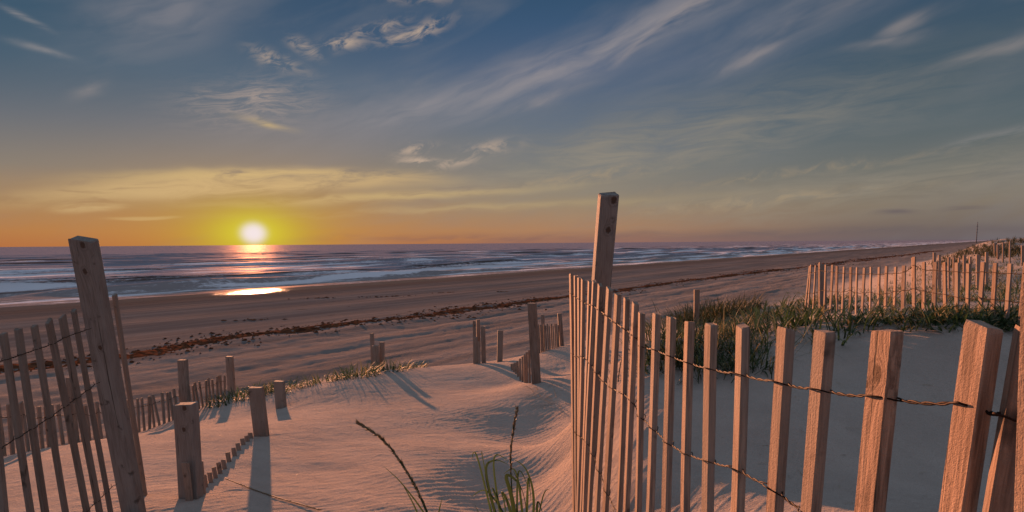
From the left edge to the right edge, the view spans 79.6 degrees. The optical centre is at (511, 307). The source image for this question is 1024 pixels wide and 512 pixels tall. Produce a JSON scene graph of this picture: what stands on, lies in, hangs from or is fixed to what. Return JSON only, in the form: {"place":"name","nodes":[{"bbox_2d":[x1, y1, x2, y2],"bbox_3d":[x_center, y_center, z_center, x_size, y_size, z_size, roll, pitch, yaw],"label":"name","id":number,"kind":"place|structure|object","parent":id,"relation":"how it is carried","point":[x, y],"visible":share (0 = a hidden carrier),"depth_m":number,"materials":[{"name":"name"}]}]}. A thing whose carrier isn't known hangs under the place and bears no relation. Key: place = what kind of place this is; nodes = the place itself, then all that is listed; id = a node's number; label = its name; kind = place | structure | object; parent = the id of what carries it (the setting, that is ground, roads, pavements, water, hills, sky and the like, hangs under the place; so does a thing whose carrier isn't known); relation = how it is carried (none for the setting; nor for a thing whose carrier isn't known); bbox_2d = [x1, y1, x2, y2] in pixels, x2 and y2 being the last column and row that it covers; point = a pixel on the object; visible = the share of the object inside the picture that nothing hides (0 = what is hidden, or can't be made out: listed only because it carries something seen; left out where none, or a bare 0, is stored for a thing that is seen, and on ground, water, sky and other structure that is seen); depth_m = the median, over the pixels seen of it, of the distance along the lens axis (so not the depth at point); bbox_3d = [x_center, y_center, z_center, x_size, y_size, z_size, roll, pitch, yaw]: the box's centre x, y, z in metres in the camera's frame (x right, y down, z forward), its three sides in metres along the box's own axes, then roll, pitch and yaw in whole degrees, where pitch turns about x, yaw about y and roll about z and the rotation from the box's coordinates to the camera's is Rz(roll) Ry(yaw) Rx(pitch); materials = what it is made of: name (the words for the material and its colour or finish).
{"place":"outdoors","nodes":[
{"label":"outdoors","id":0,"kind":"place"},
{"bbox_2d":[0,240,989,307],"bbox_3d":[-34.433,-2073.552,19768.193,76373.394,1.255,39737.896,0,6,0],"label":"sea","id":1,"kind":"structure","parent":0,"point":[31,276],"depth_m":145.38,"materials":[{"name":"liquid"}]},
{"bbox_2d":[0,238,1023,511],"bbox_3d":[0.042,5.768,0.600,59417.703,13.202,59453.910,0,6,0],"label":"ground","id":2,"kind":"structure","parent":0,"point":[444,416],"depth_m":5.01,"materials":[{"name":"beige sand"}]},
{"bbox_2d":[0,236,147,511],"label":"sand fence","id":3,"kind":"object","parent":2,"relation":"on","point":[123,443],"visible":1,"depth_m":2.14,"materials":[{"name":"brown wood"}]},
{"bbox_2d":[0,356,235,456],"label":"sand fence","id":4,"kind":"object","parent":2,"relation":"on","point":[184,392],"visible":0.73,"depth_m":6.28,"materials":[{"name":"brown wood"}]},
{"bbox_2d":[173,380,286,500],"bbox_3d":[-1.872,0.790,4.534,0.205,1.065,3.564,-2,6,-14],"label":"sand fence","id":5,"kind":"object","parent":2,"relation":"on","point":[192,480],"visible":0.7,"depth_m":2.83,"materials":[{"name":"brown wood"}]},
{"bbox_2d":[199,380,273,407],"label":"grass tuft","id":6,"kind":"object","parent":2,"relation":"on","point":[227,398],"visible":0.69,"depth_m":7.16,"materials":[{"name":"green plant"}]},
{"bbox_2d":[221,318,285,320],"bbox_3d":[-13.582,0.613,32.481,3.419,0.109,0.798,-1,6,-9],"label":"seaweed heap","id":7,"kind":"object","parent":2,"relation":"on","point":[249,319],"visible":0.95,"depth_m":32.26,"materials":[{"name":"brown plant"}]},
{"bbox_2d":[233,380,274,399],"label":"grass tuft","id":8,"kind":"object","parent":2,"relation":"on","point":[254,385],"visible":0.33,"depth_m":7.25,"materials":[{"name":"plant"}]},
{"bbox_2d":[225,478,321,509],"bbox_3d":[-1.154,0.898,2.951,0.713,0.031,0.033,3,7,32],"label":"dry stalk","id":9,"kind":"object","parent":2,"relation":"on","point":[274,496],"visible":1,"depth_m":2.92,"materials":[{"name":"plant"}]},
{"bbox_2d":[245,375,313,398],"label":"grass tuft","id":10,"kind":"object","parent":2,"relation":"on","point":[291,387],"visible":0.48,"depth_m":7.15,"materials":[{"name":"plant"}]},
{"bbox_2d":[291,371,344,387],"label":"grass tuft","id":11,"kind":"object","parent":2,"relation":"on","point":[318,380],"visible":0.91,"depth_m":7.03,"materials":[{"name":"plant"}]},
{"bbox_2d":[321,361,389,379],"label":"grass tuft","id":12,"kind":"object","parent":2,"relation":"on","point":[362,370],"visible":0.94,"depth_m":7.27,"materials":[{"name":"green plant"}]},
{"bbox_2d":[370,333,384,370],"bbox_3d":[-1.806,0.685,8.209,0.211,0.673,0.257,0,6,0],"label":"fence remnant","id":13,"kind":"object","parent":2,"relation":"on","point":[377,350],"visible":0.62,"depth_m":8.17,"materials":[{"name":"brown wood"}]},
{"bbox_2d":[362,355,416,371],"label":"grass tuft","id":14,"kind":"object","parent":2,"relation":"on","point":[393,368],"visible":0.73,"depth_m":7.73,"materials":[{"name":"plant"}]},
{"bbox_2d":[355,419,441,511],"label":"sea oats","id":15,"kind":"object","parent":2,"relation":"on","point":[379,436],"visible":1,"depth_m":1.49,"materials":[{"name":"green plant"}]},
{"bbox_2d":[402,361,430,368],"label":"grass tuft","id":16,"kind":"object","parent":2,"relation":"on","point":[424,365],"visible":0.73,"depth_m":7.92,"materials":[{"name":"green plant"}]},
{"bbox_2d":[0,250,941,373],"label":"seaweed line","id":17,"kind":"object","parent":2,"relation":"on","point":[212,339],"visible":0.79,"depth_m":28.09,"materials":[{"name":"brown plant"}]},
{"bbox_2d":[473,319,485,363],"bbox_3d":[-0.432,0.518,8.094,0.168,0.714,0.244,2,6,22],"label":"fence remnant","id":18,"kind":"object","parent":2,"relation":"on","point":[479,349],"visible":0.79,"depth_m":8.06,"materials":[{"name":"brown wood"}]},
{"bbox_2d":[497,330,502,361],"bbox_3d":[-0.159,0.571,8.103,0.073,0.551,0.051,1,6,-6],"label":"fence post","id":19,"kind":"object","parent":2,"relation":"on","point":[499,345],"visible":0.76,"depth_m":8.07,"materials":[{"name":"brown wood"}]},
{"bbox_2d":[472,405,547,511],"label":"sea oats","id":20,"kind":"object","parent":2,"relation":"on","point":[513,507],"visible":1,"depth_m":1.54,"materials":[{"name":"green plant"}]},
{"bbox_2d":[510,303,540,383],"bbox_3d":[0.138,0.412,6.540,0.143,1.039,1.225,-1,6,-8],"label":"sand fence","id":21,"kind":"object","parent":2,"relation":"on","point":[533,357],"visible":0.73,"depth_m":5.96,"materials":[{"name":"brown wood"}]},
{"bbox_2d":[538,313,563,352],"bbox_3d":[0.496,0.392,7.993,0.450,0.625,0.147,-4,7,-31],"label":"sand fence","id":22,"kind":"object","parent":2,"relation":"on","point":[543,333],"visible":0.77,"depth_m":7.94,"materials":[{"name":"brown wood"}]},
{"bbox_2d":[608,305,734,383],"bbox_3d":[0.950,0.245,3.696,0.922,0.561,0.978,4,8,39],"label":"grass tuft","id":23,"kind":"object","parent":2,"relation":"on","point":[662,333],"visible":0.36,"depth_m":3.67,"materials":[{"name":"green plant"}]},
{"bbox_2d":[693,289,699,325],"bbox_3d":[1.993,0.066,6.644,0.062,0.532,0.043,-2,6,0],"label":"fence post","id":24,"kind":"object","parent":2,"relation":"on","point":[696,300],"visible":0.69,"depth_m":6.61,"materials":[{"name":"brown wood"}]},
{"bbox_2d":[628,293,801,376],"bbox_3d":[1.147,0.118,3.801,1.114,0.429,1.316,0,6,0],"label":"grass tuft","id":25,"kind":"object","parent":2,"relation":"on","point":[734,322],"visible":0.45,"depth_m":3.71,"materials":[{"name":"green plant"}]},
{"bbox_2d":[661,289,775,328],"bbox_3d":[2.303,0.015,7.053,1.431,0.492,1.400,0,6,0],"label":"grass tuft","id":26,"kind":"object","parent":2,"relation":"on","point":[722,306],"visible":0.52,"depth_m":6.92,"materials":[{"name":"green plant"}]},
{"bbox_2d":[660,304,841,382],"bbox_3d":[1.226,0.186,3.424,1.026,0.423,0.990,0,6,0],"label":"grass tuft","id":27,"kind":"object","parent":2,"relation":"on","point":[774,325],"visible":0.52,"depth_m":3.40,"materials":[{"name":"green plant"}]},
{"bbox_2d":[722,294,804,322],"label":"grass tuft","id":28,"kind":"object","parent":2,"relation":"on","point":[779,309],"visible":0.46,"depth_m":5.65,"materials":[{"name":"green plant"}]},
{"bbox_2d":[739,303,845,331],"bbox_3d":[1.698,0.047,3.745,0.713,0.236,0.651,0,6,0],"label":"grass tuft","id":29,"kind":"object","parent":2,"relation":"on","point":[791,321],"visible":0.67,"depth_m":3.64,"materials":[{"name":"green plant"}]},
{"bbox_2d":[569,192,1023,511],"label":"sand fence","id":30,"kind":"object","parent":2,"relation":"on","point":[977,372],"visible":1,"depth_m":0.84,"materials":[{"name":"brown wood"}]},
{"bbox_2d":[774,308,874,345],"bbox_3d":[1.748,0.100,3.301,0.503,0.211,0.464,-3,7,-23],"label":"grass tuft","id":31,"kind":"object","parent":2,"relation":"on","point":[843,342],"visible":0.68,"depth_m":3.33,"materials":[{"name":"green plant"}]},
{"bbox_2d":[794,289,918,339],"bbox_3d":[1.867,0.030,3.379,0.597,0.279,0.549,0,6,0],"label":"grass tuft","id":32,"kind":"object","parent":2,"relation":"on","point":[843,318],"visible":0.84,"depth_m":3.35,"materials":[{"name":"green plant"}]},
{"bbox_2d":[748,298,1019,332],"bbox_3d":[2.526,0.002,4.882,1.597,0.450,4.141,0,6,0],"label":"ground cover","id":33,"kind":"object","parent":2,"relation":"on","point":[941,316],"visible":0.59,"depth_m":3.13,"materials":[{"name":"green plant"}]},
{"bbox_2d":[773,255,1022,307],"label":"ground cover","id":34,"kind":"object","parent":2,"relation":"on","point":[908,299],"visible":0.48,"depth_m":6.62,"materials":[{"name":"green plant"}]},
{"bbox_2d":[804,257,1023,324],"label":"sand fence","id":35,"kind":"object","parent":2,"relation":"on","point":[822,283],"visible":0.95,"depth_m":3.82,"materials":[{"name":"brown wood"}]},
{"bbox_2d":[911,252,988,291],"bbox_3d":[11.166,-0.692,15.501,0.540,1.474,3.071,0,6,5],"label":"sand fence","id":36,"kind":"object","parent":2,"relation":"on","point":[978,259],"visible":0.52,"depth_m":15.01,"materials":[{"name":"brown wood"}]},
{"bbox_2d":[907,237,1023,269],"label":"ground cover","id":37,"kind":"object","parent":2,"relation":"on","point":[990,250],"visible":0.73,"depth_m":34.04,"materials":[{"name":"green plant"}]},
{"bbox_2d":[941,293,1019,330],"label":"grass tuft","id":38,"kind":"object","parent":2,"relation":"on","point":[1000,313],"visible":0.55,"depth_m":3.13,"materials":[{"name":"green plant"}]},
{"bbox_2d":[994,241,1023,265],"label":"sand fence","id":39,"kind":"object","parent":2,"relation":"on","point":[996,247],"visible":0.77,"depth_m":24.90,"materials":[{"name":"brown wood"}]},
{"bbox_2d":[0,0,1023,246],"label":"sky","id":40,"kind":"structure","parent":0,"point":[123,122],"materials":[{"name":"blue"}]},
{"bbox_2d":[195,382,934,511],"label":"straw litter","id":41,"kind":"object","parent":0,"point":[662,455],"visible":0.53,"depth_m":2.64,"materials":[{"name":"beige plant"}]}
]}

